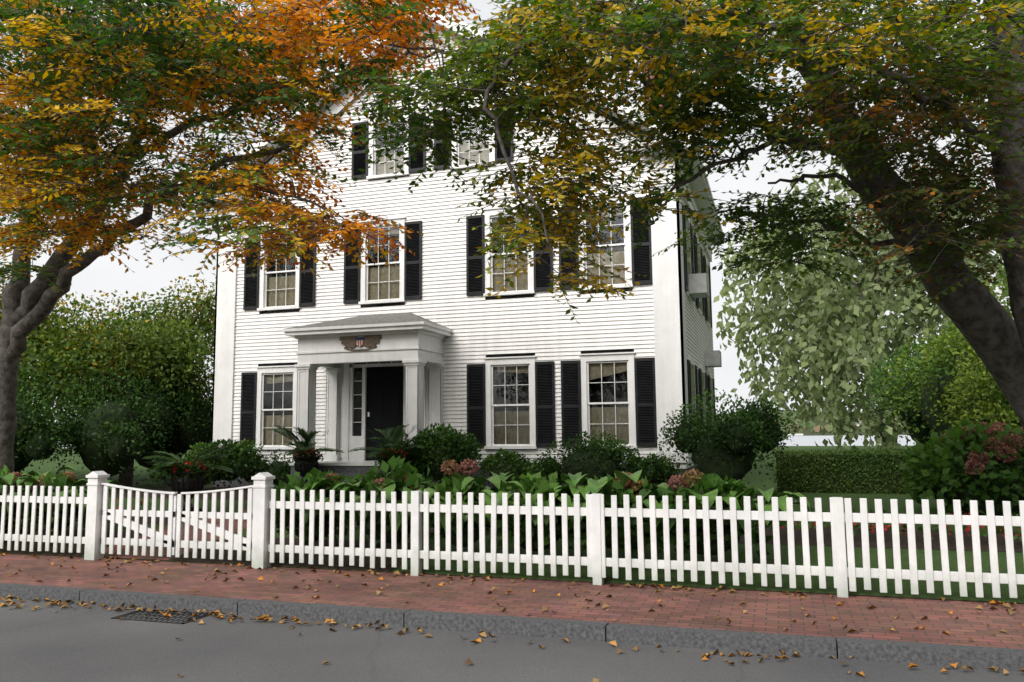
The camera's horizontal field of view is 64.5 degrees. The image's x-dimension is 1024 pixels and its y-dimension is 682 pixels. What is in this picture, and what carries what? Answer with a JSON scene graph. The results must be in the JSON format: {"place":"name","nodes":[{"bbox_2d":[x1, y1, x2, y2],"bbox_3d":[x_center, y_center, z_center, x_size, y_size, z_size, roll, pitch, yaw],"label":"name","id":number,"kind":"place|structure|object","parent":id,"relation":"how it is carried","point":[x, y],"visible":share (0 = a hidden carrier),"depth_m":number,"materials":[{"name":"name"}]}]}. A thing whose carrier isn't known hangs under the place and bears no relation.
{"place":"outdoors","nodes":[
{"label":"outdoors","id":0,"kind":"place"},
{"bbox_2d":[0,254,280,490],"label":"hedge","id":1,"kind":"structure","parent":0,"point":[79,352],"depth_m":19.35,"materials":[{"name":"green plant"}]},
{"bbox_2d":[56,427,907,658],"bbox_3d":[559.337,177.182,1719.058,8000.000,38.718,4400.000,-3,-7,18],"label":"ground","id":2,"kind":"structure","parent":0,"point":[807,432],"depth_m":1224.72,"materials":[{"name":"green plant"}]},
{"bbox_2d":[146,388,799,498],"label":"shrubs","id":3,"kind":"object","parent":2,"relation":"on","point":[453,440],"depth_m":15.30,"materials":[{"name":"green plant"}]},
{"bbox_2d":[0,418,1023,571],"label":"hydrangea bushes","id":4,"kind":"object","parent":2,"relation":"on","point":[977,438],"visible":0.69,"depth_m":10.34,"materials":[{"name":"green plant"}]},
{"bbox_2d":[0,583,1023,671],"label":"kerb","id":5,"kind":"structure","parent":2,"relation":"on","point":[945,655],"depth_m":7.00,"materials":[{"name":"stone"}]},
{"bbox_2d":[716,409,903,431],"bbox_3d":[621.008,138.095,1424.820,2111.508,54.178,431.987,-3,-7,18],"label":"trees","id":6,"kind":"object","parent":2,"relation":"on","point":[812,427],"visible":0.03,"depth_m":1315.29,"materials":[{"name":"green plant"}]},
{"bbox_2d":[58,435,915,447],"bbox_3d":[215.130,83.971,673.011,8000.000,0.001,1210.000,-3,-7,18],"label":"water","id":7,"kind":"structure","parent":0,"point":[805,440],"depth_m":695.44,"materials":[{"name":"white liquid"}]},
{"bbox_2d":[0,0,1011,425],"label":"sky","id":8,"kind":"structure","parent":0,"point":[102,274],"materials":[{"name":"white"}]},
{"bbox_2d":[0,598,1023,681],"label":"road","id":9,"kind":"structure","parent":0,"point":[74,643],"depth_m":6.45,"materials":[{"name":"grey asphalt"}]},
{"bbox_2d":[110,609,212,623],"bbox_3d":[-3.447,2.840,7.988,0.870,0.254,0.440,-3,-7,18],"label":"storm drain","id":10,"kind":"object","parent":9,"relation":"in","point":[126,616],"visible":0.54,"depth_m":7.97,"materials":[{"name":"metal"}]},
{"bbox_2d":[0,552,1023,681],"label":"fallen leaves","id":11,"kind":"object","parent":9,"relation":"on","point":[331,620],"visible":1,"depth_m":7.95,"materials":[{"name":"orange plant"}]},
{"bbox_2d":[0,553,1023,653],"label":"pavement","id":12,"kind":"structure","parent":0,"point":[768,612],"depth_m":7.97,"materials":[{"name":"brick"}]},
{"bbox_2d":[0,471,1023,597],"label":"picket fence","id":13,"kind":"object","parent":12,"relation":"on","point":[259,546],"visible":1,"depth_m":9.02,"materials":[{"name":"paint"}]},
{"bbox_2d":[0,446,1023,603],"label":"yard","id":14,"kind":"structure","parent":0,"point":[754,478],"depth_m":10.03,"materials":[{"name":"plant"}]},
{"bbox_2d":[147,445,231,511],"bbox_3d":[-5.639,2.405,14.026,1.013,1.188,1.365,-11,-12,59],"label":"potted plant","id":15,"kind":"object","parent":14,"relation":"on","point":[189,483],"depth_m":13.82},
{"bbox_2d":[141,446,234,480],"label":"garden urn plants","id":16,"kind":"object","parent":15,"relation":"attached to","point":[199,465],"visible":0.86,"depth_m":13.87,"materials":[{"name":"green plant"}]},
{"bbox_2d":[0,0,485,472],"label":"tree","id":17,"kind":"object","parent":14,"relation":"on","point":[146,94],"depth_m":9.16,"materials":[{"name":"orange plant"}]},
{"bbox_2d":[274,426,341,486],"bbox_3d":[-4.257,2.382,16.608,1.264,1.326,1.654,-3,-7,18],"label":"potted plant","id":18,"kind":"object","parent":14,"relation":"on","point":[304,469],"depth_m":16.44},
{"bbox_2d":[271,425,343,463],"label":"urn plants","id":19,"kind":"object","parent":18,"relation":"attached to","point":[307,438],"visible":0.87,"depth_m":16.42,"materials":[{"name":"green plant"}]},
{"bbox_2d":[351,429,425,473],"bbox_3d":[-2.336,2.305,16.000,1.488,1.308,1.734,-3,-7,18],"label":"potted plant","id":20,"kind":"object","parent":14,"relation":"on","point":[390,443],"depth_m":15.88,"materials":[{"name":"green plant"}]},
{"bbox_2d":[347,425,429,462],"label":"urn plants","id":21,"kind":"object","parent":20,"relation":"attached to","point":[390,439],"visible":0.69,"depth_m":15.82,"materials":[{"name":"green plant"}]},
{"bbox_2d":[0,466,814,530],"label":"hosta plants","id":22,"kind":"object","parent":14,"relation":"on","point":[592,485],"visible":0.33,"depth_m":9.54,"materials":[{"name":"green plant"}]},
{"bbox_2d":[194,7,724,490],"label":"house","id":23,"kind":"structure","parent":14,"relation":"on","point":[526,367],"depth_m":17.77,"materials":[{"name":"white paint"}]},
{"bbox_2d":[339,335,381,350],"bbox_3d":[-3.187,-0.021,17.010,1.050,0.465,0.044,-3,-7,18],"label":"eagle plaque","id":24,"kind":"object","parent":23,"relation":"attached to","point":[368,341],"visible":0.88,"depth_m":16.98,"materials":[{"name":"brown wood"}]},
{"bbox_2d":[466,32,669,110],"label":"chimneys","id":25,"kind":"object","parent":23,"relation":"on","point":[651,76],"visible":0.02,"depth_m":20.83,"materials":[{"name":"brick"}]},
{"bbox_2d":[0,445,1023,554],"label":"hydrangea","id":26,"kind":"object","parent":14,"relation":"on","point":[964,494],"visible":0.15,"depth_m":10.49,"materials":[{"name":"green plant"}]},
{"bbox_2d":[108,495,1021,540],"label":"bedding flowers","id":27,"kind":"object","parent":14,"relation":"on","point":[920,528],"visible":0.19,"depth_m":9.93,"materials":[{"name":"green plant"}]},
{"bbox_2d":[335,0,1023,428],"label":"tree","id":28,"kind":"object","parent":14,"relation":"on","point":[538,31],"depth_m":8.26,"materials":[{"name":"green plant"}]},
{"bbox_2d":[771,448,936,494],"bbox_3d":[11.073,2.437,14.623,12.225,1.116,1.298,-3,-7,18],"label":"hedge","id":29,"kind":"object","parent":14,"relation":"on","point":[859,452],"depth_m":15.67,"materials":[{"name":"green plant"}]},
{"bbox_2d":[713,158,1010,452],"bbox_3d":[16.273,-0.320,35.652,14.274,16.498,12.280,-3,-7,18],"label":"tree","id":30,"kind":"object","parent":14,"relation":"on","point":[832,333],"depth_m":34.81,"materials":[{"name":"green plant"}]},
{"bbox_2d":[852,264,1022,449],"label":"bush","id":31,"kind":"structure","parent":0,"point":[944,350],"depth_m":20.44,"materials":[{"name":"green plant"}]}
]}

